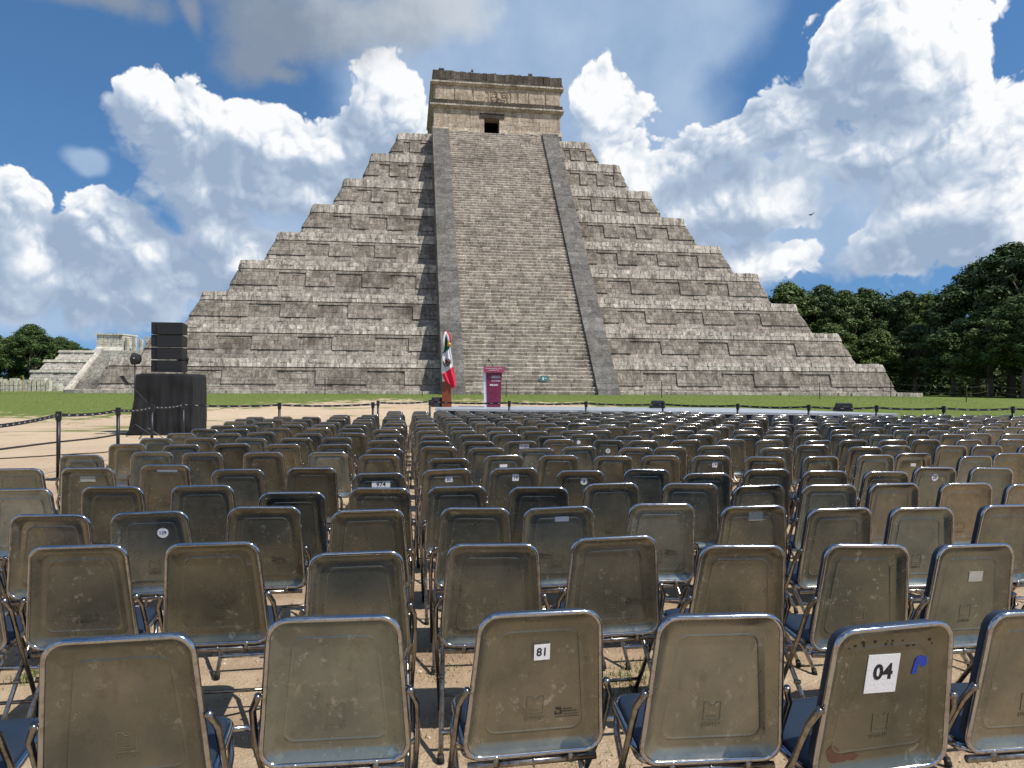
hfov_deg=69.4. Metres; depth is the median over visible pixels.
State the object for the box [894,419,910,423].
folding chair
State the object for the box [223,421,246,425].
folding chair
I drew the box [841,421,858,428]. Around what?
folding chair
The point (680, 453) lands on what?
folding chair
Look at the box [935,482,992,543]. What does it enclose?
folding chair
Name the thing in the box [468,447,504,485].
folding chair
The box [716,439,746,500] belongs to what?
folding chair
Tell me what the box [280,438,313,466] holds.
folding chair
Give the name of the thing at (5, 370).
broadleaf tree
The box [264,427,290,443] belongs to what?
folding chair
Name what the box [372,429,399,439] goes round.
folding chair
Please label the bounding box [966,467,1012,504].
folding chair
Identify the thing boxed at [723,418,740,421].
folding chair
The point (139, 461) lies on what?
folding chair
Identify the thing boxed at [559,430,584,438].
folding chair
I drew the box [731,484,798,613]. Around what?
folding chair
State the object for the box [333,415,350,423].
folding chair
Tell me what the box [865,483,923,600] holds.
folding chair
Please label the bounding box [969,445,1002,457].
folding chair
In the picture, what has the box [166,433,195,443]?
folding chair
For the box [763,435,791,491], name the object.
folding chair
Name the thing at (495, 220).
stepped pyramid
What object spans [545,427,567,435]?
folding chair
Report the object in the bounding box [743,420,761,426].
folding chair
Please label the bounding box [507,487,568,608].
folding chair
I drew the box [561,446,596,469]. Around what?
folding chair
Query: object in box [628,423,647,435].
folding chair
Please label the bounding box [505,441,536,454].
folding chair
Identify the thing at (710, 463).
folding chair
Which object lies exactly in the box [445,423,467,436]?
folding chair
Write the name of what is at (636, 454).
folding chair
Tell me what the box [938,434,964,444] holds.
folding chair
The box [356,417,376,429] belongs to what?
folding chair
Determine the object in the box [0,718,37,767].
folding chair
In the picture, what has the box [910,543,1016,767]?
folding chair
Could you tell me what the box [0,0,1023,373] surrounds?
sky
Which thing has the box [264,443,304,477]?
folding chair
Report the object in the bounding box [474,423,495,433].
folding chair
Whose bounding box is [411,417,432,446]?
folding chair
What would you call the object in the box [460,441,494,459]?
folding chair
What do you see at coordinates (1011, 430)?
folding chair
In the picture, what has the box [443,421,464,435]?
folding chair
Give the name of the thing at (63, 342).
broadleaf tree
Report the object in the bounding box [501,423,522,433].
folding chair
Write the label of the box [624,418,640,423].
folding chair
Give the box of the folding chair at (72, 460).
[55,454,104,494]
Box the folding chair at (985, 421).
[981,418,998,425]
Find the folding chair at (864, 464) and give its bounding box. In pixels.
[849,454,893,498]
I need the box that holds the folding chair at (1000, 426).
[985,423,1003,429]
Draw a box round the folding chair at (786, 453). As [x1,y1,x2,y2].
[759,447,795,488]
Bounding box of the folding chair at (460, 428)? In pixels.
[449,427,473,437]
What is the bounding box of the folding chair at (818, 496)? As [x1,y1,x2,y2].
[787,484,856,612]
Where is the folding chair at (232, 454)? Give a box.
[213,443,250,468]
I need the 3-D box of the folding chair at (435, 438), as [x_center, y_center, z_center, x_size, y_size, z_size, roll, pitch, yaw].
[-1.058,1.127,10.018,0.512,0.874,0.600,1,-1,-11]
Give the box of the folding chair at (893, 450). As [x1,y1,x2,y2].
[880,445,910,456]
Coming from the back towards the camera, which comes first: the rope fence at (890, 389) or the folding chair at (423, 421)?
the rope fence at (890, 389)
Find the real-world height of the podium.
1.548 m
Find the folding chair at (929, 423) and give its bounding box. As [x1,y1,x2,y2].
[921,421,939,426]
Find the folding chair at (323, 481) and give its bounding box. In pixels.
[285,467,342,526]
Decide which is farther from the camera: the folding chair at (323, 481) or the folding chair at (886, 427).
the folding chair at (886, 427)
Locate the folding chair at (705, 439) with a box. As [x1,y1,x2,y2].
[687,434,713,445]
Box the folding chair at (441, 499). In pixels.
[420,485,486,624]
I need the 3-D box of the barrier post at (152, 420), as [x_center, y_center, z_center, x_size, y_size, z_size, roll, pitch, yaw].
[-7.869,0.993,16.753,0.336,1.100,2.128,0,0,-9]
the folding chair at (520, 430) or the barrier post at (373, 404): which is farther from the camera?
the barrier post at (373, 404)
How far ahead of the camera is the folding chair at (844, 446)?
9.42 m
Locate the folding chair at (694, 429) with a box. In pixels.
[676,426,697,433]
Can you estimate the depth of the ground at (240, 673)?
14.80 m
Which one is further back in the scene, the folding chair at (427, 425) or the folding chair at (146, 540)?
the folding chair at (427, 425)
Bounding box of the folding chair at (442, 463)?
[423,458,473,554]
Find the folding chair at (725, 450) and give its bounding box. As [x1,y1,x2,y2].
[697,445,734,478]
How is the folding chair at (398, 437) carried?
on the ground at (240, 673)
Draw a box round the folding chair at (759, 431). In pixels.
[740,427,763,478]
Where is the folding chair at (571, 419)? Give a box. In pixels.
[561,416,577,422]
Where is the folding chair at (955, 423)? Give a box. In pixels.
[944,420,963,426]
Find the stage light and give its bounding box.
[125,353,149,436]
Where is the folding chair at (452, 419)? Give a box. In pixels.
[441,418,462,435]
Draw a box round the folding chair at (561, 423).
[551,421,570,427]
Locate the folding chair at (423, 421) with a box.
[412,420,434,445]
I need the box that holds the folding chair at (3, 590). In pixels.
[0,574,29,658]
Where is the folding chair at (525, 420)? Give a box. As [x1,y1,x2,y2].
[522,418,540,425]
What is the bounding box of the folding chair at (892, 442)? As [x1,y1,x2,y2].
[877,439,907,446]
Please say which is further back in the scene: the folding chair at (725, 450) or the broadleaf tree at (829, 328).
the broadleaf tree at (829, 328)
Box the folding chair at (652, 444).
[628,440,658,451]
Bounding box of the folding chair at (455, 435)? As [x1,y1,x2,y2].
[450,430,475,452]
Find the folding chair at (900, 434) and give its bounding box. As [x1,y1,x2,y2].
[892,429,914,439]
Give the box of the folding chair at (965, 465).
[956,455,991,482]
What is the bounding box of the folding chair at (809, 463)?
[790,456,838,503]
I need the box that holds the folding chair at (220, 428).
[210,425,234,432]
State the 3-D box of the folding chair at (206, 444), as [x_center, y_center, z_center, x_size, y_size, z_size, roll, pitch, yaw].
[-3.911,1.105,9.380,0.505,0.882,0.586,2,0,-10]
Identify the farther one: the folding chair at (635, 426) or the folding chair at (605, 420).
the folding chair at (605, 420)
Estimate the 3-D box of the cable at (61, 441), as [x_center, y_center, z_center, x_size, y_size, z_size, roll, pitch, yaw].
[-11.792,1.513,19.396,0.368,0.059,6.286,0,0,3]
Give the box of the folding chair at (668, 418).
[661,417,676,421]
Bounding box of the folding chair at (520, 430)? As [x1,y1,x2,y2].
[515,426,538,435]
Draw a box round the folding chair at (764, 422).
[750,419,768,435]
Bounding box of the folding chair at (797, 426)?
[794,424,813,430]
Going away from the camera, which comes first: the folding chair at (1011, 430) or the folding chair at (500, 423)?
the folding chair at (1011, 430)
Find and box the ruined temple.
[0,333,148,390]
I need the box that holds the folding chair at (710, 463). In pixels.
[690,455,733,497]
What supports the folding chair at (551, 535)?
on the ground at (240, 673)
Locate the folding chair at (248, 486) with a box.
[211,469,266,506]
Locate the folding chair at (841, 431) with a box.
[829,429,852,439]
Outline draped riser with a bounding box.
[128,373,206,435]
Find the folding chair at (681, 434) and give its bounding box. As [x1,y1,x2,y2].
[670,430,694,439]
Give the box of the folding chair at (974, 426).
[965,424,983,430]
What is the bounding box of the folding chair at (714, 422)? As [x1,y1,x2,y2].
[699,418,716,426]
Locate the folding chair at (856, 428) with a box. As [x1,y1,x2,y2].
[851,423,871,434]
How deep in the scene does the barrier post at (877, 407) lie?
18.30 m
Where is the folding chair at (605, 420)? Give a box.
[599,418,616,423]
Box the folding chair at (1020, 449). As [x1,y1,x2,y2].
[1016,446,1023,452]
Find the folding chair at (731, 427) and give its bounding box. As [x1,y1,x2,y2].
[715,424,734,438]
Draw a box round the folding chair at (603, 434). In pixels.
[587,430,611,439]
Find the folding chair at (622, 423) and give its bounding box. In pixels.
[610,421,629,428]
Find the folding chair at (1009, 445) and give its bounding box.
[996,439,1023,452]
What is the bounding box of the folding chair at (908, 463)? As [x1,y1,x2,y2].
[894,453,931,482]
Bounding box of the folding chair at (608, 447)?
[593,439,624,455]
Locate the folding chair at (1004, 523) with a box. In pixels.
[970,504,1023,608]
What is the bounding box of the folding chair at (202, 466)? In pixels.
[181,452,224,484]
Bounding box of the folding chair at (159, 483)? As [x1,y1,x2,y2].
[140,464,191,511]
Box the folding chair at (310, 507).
[250,491,329,644]
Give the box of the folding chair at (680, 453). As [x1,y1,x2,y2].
[653,447,688,482]
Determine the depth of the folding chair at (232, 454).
8.29 m
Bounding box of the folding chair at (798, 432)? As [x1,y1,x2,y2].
[791,430,818,449]
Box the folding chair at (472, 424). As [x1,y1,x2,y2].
[470,421,489,428]
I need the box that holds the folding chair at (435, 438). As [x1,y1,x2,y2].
[416,436,450,490]
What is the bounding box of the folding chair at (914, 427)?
[910,424,928,433]
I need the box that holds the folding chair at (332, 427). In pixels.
[312,424,336,436]
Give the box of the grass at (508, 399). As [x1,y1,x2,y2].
[0,392,1021,435]
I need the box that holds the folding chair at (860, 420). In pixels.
[846,419,864,422]
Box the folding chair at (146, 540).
[110,511,198,653]
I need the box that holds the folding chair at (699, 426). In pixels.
[682,423,702,430]
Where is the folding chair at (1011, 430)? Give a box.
[1003,427,1023,433]
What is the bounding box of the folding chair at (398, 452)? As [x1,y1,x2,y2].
[366,448,409,491]
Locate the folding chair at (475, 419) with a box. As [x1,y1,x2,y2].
[468,418,487,426]
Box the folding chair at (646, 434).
[629,430,653,439]
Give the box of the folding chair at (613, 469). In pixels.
[593,456,632,482]
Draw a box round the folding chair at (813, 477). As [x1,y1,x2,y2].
[787,470,847,558]
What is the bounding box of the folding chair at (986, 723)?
[948,609,1023,762]
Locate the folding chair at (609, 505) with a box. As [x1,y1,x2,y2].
[564,482,638,596]
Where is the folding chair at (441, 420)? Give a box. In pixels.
[439,416,457,431]
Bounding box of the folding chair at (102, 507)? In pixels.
[81,486,147,606]
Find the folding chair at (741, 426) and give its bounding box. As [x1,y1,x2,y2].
[738,423,759,429]
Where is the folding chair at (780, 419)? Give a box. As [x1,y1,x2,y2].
[771,418,788,422]
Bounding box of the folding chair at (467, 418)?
[465,416,482,424]
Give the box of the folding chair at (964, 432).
[954,429,977,435]
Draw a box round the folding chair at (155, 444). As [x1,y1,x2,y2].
[140,438,173,450]
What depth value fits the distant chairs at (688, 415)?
17.31 m
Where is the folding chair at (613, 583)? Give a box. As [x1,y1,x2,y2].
[550,535,665,720]
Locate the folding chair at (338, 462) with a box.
[307,452,352,498]
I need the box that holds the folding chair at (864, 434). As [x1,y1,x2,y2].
[856,430,879,444]
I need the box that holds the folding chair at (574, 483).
[556,470,603,505]
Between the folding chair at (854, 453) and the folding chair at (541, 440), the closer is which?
the folding chair at (854, 453)
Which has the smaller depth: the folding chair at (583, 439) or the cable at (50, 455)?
the folding chair at (583, 439)
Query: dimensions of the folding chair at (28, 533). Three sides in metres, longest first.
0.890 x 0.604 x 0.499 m
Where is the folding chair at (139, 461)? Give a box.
[126,451,174,487]
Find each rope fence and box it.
[0,376,23,393]
[207,378,422,395]
[506,380,1023,401]
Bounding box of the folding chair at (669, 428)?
[657,423,676,434]
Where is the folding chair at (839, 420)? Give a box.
[824,418,840,423]
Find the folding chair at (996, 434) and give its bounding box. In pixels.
[983,429,1005,444]
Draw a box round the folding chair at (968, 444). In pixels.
[954,439,982,455]
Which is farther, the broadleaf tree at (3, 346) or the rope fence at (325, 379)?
the broadleaf tree at (3, 346)
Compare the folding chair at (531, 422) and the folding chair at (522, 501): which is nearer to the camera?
the folding chair at (522, 501)
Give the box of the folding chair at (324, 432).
[304,427,330,437]
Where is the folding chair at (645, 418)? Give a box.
[635,416,651,420]
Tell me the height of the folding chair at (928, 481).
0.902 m
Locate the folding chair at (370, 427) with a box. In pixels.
[352,421,373,441]
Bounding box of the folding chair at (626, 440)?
[614,435,642,446]
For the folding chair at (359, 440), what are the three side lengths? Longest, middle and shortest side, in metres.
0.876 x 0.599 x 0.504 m
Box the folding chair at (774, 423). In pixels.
[771,421,789,426]
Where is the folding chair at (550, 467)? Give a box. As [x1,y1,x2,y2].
[538,455,578,486]
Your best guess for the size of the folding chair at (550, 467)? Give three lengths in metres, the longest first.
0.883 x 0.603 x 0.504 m
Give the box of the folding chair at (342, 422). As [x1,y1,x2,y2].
[326,419,346,428]
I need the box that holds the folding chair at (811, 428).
[798,427,820,434]
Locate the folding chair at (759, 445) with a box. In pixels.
[742,439,783,478]
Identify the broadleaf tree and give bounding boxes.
[0,324,66,377]
[0,335,28,376]
[0,335,47,379]
[0,341,62,377]
[41,336,78,355]
[68,340,88,349]
[768,280,838,332]
[798,284,859,338]
[816,290,875,354]
[816,322,869,363]
[836,287,908,365]
[847,328,919,377]
[868,290,930,388]
[884,324,948,392]
[896,293,936,387]
[909,319,997,396]
[912,283,974,380]
[916,304,1021,396]
[921,261,996,395]
[922,241,1023,396]
[955,245,1023,352]
[959,293,1023,397]
[997,311,1023,365]
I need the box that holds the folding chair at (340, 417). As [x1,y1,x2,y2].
[329,416,348,423]
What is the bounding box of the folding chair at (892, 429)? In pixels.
[888,426,910,434]
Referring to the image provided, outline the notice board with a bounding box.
[540,376,547,382]
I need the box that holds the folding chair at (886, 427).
[883,424,902,434]
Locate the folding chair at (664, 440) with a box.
[650,435,676,446]
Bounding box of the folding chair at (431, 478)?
[415,468,471,571]
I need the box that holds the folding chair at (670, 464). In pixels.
[640,455,682,482]
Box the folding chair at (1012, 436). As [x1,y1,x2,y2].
[999,434,1023,439]
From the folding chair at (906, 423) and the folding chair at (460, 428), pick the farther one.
the folding chair at (906, 423)
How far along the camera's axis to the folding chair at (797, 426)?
13.51 m
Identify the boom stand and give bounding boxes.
[120,375,162,438]
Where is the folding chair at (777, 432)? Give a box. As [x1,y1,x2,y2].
[765,430,791,448]
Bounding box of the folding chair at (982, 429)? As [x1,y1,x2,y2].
[978,426,999,432]
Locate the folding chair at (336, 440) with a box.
[321,437,357,473]
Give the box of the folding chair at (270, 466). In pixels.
[243,452,286,491]
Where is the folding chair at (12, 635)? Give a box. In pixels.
[0,586,38,719]
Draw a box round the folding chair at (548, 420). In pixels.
[544,418,562,422]
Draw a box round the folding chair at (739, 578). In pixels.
[662,545,790,626]
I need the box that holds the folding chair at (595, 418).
[590,417,604,420]
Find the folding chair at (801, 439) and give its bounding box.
[792,434,821,491]
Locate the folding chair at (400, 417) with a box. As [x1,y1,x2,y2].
[384,416,402,420]
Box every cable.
[0,433,127,449]
[0,451,107,458]
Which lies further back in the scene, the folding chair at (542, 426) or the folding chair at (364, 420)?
the folding chair at (364, 420)
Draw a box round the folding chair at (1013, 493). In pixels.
[1000,484,1023,599]
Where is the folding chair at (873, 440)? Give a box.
[867,435,894,446]
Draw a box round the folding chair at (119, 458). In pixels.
[106,443,146,485]
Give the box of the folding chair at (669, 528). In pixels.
[621,503,699,669]
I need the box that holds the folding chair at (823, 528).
[785,507,871,674]
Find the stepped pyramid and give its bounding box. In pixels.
[63,68,922,396]
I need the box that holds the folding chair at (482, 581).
[433,543,549,763]
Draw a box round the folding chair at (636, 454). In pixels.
[618,447,652,468]
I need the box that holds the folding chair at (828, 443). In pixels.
[793,440,831,491]
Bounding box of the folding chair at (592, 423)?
[581,420,600,425]
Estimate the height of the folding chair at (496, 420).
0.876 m
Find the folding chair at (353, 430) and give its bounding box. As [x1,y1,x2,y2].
[338,428,363,434]
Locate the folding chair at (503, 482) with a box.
[487,467,538,509]
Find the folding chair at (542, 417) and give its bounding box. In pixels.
[532,416,548,419]
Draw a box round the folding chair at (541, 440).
[537,436,565,447]
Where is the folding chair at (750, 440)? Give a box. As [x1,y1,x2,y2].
[732,434,760,491]
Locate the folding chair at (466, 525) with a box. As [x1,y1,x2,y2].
[429,507,511,672]
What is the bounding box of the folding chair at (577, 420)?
[573,419,589,422]
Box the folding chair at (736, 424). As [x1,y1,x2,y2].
[721,421,740,429]
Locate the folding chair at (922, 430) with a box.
[916,427,937,433]
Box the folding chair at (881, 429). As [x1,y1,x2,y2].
[863,427,883,434]
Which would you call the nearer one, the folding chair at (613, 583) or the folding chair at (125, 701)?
the folding chair at (125, 701)
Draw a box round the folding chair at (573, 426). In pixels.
[567,423,588,429]
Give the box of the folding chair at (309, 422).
[292,419,312,427]
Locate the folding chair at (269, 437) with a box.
[246,431,276,443]
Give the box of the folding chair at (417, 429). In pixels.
[411,427,438,476]
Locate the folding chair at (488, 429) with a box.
[484,427,508,435]
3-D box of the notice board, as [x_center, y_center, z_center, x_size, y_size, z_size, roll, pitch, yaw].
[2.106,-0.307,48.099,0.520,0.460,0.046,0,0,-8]
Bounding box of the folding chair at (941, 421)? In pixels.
[936,419,949,423]
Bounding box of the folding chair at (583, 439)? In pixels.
[570,434,597,445]
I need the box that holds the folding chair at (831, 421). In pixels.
[821,420,838,424]
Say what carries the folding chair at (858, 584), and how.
on the ground at (240, 673)
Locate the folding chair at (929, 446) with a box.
[910,439,939,464]
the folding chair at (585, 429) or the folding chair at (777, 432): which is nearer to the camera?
the folding chair at (777, 432)
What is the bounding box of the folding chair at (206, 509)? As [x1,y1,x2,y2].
[170,485,235,542]
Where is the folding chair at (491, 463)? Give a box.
[477,455,523,501]
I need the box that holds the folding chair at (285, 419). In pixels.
[273,416,292,423]
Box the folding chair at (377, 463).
[358,454,405,488]
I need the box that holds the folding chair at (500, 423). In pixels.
[498,421,517,426]
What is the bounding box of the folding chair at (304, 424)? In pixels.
[285,422,307,430]
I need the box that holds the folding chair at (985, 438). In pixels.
[965,433,991,444]
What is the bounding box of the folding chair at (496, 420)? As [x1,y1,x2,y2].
[493,418,512,426]
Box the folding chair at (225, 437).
[212,433,240,443]
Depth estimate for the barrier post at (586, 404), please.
20.94 m
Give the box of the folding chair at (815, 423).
[800,421,818,426]
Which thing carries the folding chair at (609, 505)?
on the ground at (240, 673)
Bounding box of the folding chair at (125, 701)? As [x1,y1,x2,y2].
[25,632,233,767]
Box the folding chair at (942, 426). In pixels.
[930,424,949,429]
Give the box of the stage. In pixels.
[435,406,898,426]
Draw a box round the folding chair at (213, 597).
[156,541,283,731]
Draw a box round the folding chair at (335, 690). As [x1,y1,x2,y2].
[248,613,419,767]
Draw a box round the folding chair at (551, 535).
[521,506,606,669]
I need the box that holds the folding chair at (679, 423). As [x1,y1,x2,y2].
[667,421,685,426]
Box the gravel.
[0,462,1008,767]
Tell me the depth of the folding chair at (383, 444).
8.99 m
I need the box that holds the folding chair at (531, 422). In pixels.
[526,420,545,425]
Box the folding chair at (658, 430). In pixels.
[643,427,664,434]
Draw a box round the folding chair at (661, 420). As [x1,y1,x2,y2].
[649,418,666,423]
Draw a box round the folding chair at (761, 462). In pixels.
[738,456,787,533]
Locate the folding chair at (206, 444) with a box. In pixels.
[184,437,217,451]
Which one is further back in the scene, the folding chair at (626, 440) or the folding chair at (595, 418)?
the folding chair at (595, 418)
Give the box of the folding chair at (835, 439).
[829,434,856,455]
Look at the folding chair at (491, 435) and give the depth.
10.90 m
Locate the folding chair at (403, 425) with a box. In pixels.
[383,423,409,470]
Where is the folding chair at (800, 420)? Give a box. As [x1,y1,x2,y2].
[798,419,816,423]
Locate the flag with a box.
[441,331,455,406]
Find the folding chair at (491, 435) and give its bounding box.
[487,431,512,442]
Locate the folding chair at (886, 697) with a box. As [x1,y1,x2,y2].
[768,619,957,767]
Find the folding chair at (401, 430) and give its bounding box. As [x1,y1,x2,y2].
[381,427,407,481]
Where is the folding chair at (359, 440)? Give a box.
[338,432,366,464]
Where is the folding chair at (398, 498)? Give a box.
[348,487,417,601]
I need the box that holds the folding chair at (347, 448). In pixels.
[317,444,357,484]
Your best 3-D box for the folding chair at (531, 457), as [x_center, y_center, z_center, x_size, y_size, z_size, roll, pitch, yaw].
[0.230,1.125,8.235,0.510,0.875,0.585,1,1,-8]
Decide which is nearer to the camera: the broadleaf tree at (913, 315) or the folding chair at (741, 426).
the folding chair at (741, 426)
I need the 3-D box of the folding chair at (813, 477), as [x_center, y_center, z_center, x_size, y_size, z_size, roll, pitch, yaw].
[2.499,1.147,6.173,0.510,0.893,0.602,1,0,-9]
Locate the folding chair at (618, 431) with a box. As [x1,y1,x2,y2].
[604,427,627,439]
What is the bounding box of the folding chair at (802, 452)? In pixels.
[792,444,828,511]
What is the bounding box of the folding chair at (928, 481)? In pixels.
[911,467,955,506]
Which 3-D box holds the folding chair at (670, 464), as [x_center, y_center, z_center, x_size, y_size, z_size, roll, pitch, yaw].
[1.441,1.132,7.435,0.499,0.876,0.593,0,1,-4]
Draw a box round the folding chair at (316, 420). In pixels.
[302,417,320,424]
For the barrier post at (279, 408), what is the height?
1.100 m
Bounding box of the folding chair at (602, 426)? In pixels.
[598,424,617,429]
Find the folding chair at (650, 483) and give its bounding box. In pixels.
[623,469,669,502]
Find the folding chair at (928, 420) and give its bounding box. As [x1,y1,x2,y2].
[920,419,936,423]
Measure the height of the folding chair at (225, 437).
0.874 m
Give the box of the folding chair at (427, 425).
[410,423,438,471]
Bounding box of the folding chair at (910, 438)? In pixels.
[904,434,929,446]
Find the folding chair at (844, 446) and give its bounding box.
[836,439,866,470]
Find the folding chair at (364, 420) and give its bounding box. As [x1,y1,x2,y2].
[353,419,372,422]
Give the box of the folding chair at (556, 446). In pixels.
[544,439,573,454]
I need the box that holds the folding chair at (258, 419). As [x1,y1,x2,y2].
[246,417,264,421]
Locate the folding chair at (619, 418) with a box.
[608,416,624,420]
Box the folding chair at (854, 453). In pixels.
[841,446,881,484]
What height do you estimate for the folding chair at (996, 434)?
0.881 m
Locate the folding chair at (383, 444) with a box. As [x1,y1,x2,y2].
[367,440,399,449]
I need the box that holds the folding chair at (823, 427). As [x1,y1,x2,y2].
[820,423,840,439]
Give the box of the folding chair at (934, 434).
[926,430,948,439]
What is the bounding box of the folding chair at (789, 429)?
[769,427,791,443]
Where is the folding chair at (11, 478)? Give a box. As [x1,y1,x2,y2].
[0,468,58,570]
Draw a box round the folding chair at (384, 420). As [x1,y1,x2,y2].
[382,418,401,426]
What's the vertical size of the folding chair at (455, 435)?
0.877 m
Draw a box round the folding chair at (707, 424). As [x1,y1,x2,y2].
[693,420,711,429]
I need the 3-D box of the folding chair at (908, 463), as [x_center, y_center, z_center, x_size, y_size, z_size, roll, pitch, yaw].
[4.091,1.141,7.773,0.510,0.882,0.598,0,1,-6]
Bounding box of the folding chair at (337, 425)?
[319,422,340,436]
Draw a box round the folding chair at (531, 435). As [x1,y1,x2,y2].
[522,431,548,443]
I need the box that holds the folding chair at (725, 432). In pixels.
[708,427,729,438]
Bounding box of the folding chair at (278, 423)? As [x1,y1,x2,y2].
[263,419,283,427]
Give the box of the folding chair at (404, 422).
[386,421,408,466]
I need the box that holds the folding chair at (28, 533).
[0,514,92,671]
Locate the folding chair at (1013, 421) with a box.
[1008,418,1023,426]
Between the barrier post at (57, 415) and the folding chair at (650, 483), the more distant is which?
the barrier post at (57, 415)
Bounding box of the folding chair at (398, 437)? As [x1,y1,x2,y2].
[375,433,407,478]
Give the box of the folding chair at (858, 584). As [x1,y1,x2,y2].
[784,544,913,697]
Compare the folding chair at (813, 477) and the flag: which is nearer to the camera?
the folding chair at (813, 477)
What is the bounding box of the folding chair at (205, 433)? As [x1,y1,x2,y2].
[191,428,218,437]
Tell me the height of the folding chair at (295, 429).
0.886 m
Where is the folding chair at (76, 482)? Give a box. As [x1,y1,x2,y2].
[56,467,116,514]
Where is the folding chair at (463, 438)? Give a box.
[457,434,487,457]
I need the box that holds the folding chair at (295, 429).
[279,424,303,437]
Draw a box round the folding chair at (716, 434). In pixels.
[696,430,720,444]
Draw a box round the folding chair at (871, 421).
[864,419,880,426]
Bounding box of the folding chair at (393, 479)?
[346,472,404,509]
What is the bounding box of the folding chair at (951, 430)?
[947,427,969,433]
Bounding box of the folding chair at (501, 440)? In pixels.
[494,434,522,450]
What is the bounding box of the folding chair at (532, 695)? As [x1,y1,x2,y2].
[447,608,612,767]
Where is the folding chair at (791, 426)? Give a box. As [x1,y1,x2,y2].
[774,424,794,437]
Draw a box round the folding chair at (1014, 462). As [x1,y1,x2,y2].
[992,452,1023,483]
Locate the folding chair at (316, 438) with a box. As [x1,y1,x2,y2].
[294,433,322,451]
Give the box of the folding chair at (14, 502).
[0,488,55,614]
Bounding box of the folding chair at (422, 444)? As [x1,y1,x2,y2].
[414,441,451,507]
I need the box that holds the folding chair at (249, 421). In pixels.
[235,419,254,424]
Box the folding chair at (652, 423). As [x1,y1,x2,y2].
[640,421,657,426]
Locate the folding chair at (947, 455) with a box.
[931,445,966,469]
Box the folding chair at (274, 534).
[214,506,310,678]
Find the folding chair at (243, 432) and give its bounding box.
[222,429,248,436]
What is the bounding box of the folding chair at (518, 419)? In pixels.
[510,416,526,423]
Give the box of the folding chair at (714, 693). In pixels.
[612,612,792,767]
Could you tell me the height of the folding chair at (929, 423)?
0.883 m
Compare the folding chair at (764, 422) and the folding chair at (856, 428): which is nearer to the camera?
the folding chair at (856, 428)
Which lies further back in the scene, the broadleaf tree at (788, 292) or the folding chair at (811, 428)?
the broadleaf tree at (788, 292)
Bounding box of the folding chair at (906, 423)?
[900,421,917,426]
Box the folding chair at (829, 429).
[824,426,847,439]
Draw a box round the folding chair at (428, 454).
[415,446,457,517]
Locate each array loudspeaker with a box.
[151,322,186,334]
[151,335,186,347]
[151,347,186,359]
[151,360,186,371]
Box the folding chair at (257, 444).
[235,437,267,451]
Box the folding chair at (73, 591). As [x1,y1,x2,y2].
[18,544,158,717]
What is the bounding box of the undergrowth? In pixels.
[0,365,1021,396]
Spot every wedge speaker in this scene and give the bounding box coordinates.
[431,397,441,406]
[649,400,664,407]
[833,403,852,410]
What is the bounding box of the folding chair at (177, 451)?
[163,444,200,464]
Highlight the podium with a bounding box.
[483,359,504,406]
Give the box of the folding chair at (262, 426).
[252,422,275,431]
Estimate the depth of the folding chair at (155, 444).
9.04 m
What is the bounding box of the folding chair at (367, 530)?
[325,508,414,665]
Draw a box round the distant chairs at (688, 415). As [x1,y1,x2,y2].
[361,411,1023,452]
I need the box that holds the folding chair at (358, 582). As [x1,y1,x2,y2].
[298,550,416,766]
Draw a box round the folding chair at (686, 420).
[671,419,688,422]
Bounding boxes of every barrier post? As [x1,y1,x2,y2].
[0,409,116,480]
[115,406,151,443]
[150,404,182,437]
[181,402,277,432]
[278,403,370,415]
[371,402,377,414]
[376,401,428,415]
[428,400,507,416]
[508,401,584,411]
[584,401,660,411]
[661,402,735,411]
[736,404,806,414]
[807,405,874,416]
[875,405,941,416]
[942,406,1010,414]
[1011,406,1023,416]
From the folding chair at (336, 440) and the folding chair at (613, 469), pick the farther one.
the folding chair at (336, 440)
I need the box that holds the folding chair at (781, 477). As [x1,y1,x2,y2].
[742,469,793,561]
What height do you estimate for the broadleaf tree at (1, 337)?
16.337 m
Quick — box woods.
[806,288,1020,377]
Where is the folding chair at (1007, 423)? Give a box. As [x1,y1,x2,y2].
[994,421,1011,427]
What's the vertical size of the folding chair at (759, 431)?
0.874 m
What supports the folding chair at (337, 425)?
on the ground at (240, 673)
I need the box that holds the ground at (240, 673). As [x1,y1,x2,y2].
[0,391,1023,767]
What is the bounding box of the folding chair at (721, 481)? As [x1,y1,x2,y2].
[683,473,730,589]
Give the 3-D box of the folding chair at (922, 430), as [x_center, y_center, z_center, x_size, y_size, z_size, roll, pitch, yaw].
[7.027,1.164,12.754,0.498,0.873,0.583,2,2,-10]
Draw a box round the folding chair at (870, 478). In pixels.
[857,471,908,506]
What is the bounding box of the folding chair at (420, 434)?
[410,430,442,486]
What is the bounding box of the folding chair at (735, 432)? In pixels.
[731,430,755,486]
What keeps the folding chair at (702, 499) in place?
on the ground at (240, 673)
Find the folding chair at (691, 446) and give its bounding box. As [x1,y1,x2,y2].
[670,439,701,472]
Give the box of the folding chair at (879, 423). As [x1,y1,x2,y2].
[873,421,891,427]
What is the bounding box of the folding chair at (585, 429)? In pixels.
[577,426,600,433]
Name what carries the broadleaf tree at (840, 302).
on the ground at (240, 673)
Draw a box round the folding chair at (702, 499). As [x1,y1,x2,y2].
[659,483,719,610]
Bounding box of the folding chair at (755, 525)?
[694,505,801,666]
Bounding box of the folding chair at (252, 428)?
[234,425,258,431]
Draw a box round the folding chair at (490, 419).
[486,416,502,422]
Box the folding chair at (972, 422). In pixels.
[964,421,981,426]
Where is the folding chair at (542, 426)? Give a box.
[536,423,556,430]
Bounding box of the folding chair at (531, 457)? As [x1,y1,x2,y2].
[518,448,553,471]
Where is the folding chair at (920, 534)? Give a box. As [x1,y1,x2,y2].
[883,507,969,666]
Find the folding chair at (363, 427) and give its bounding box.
[343,424,369,443]

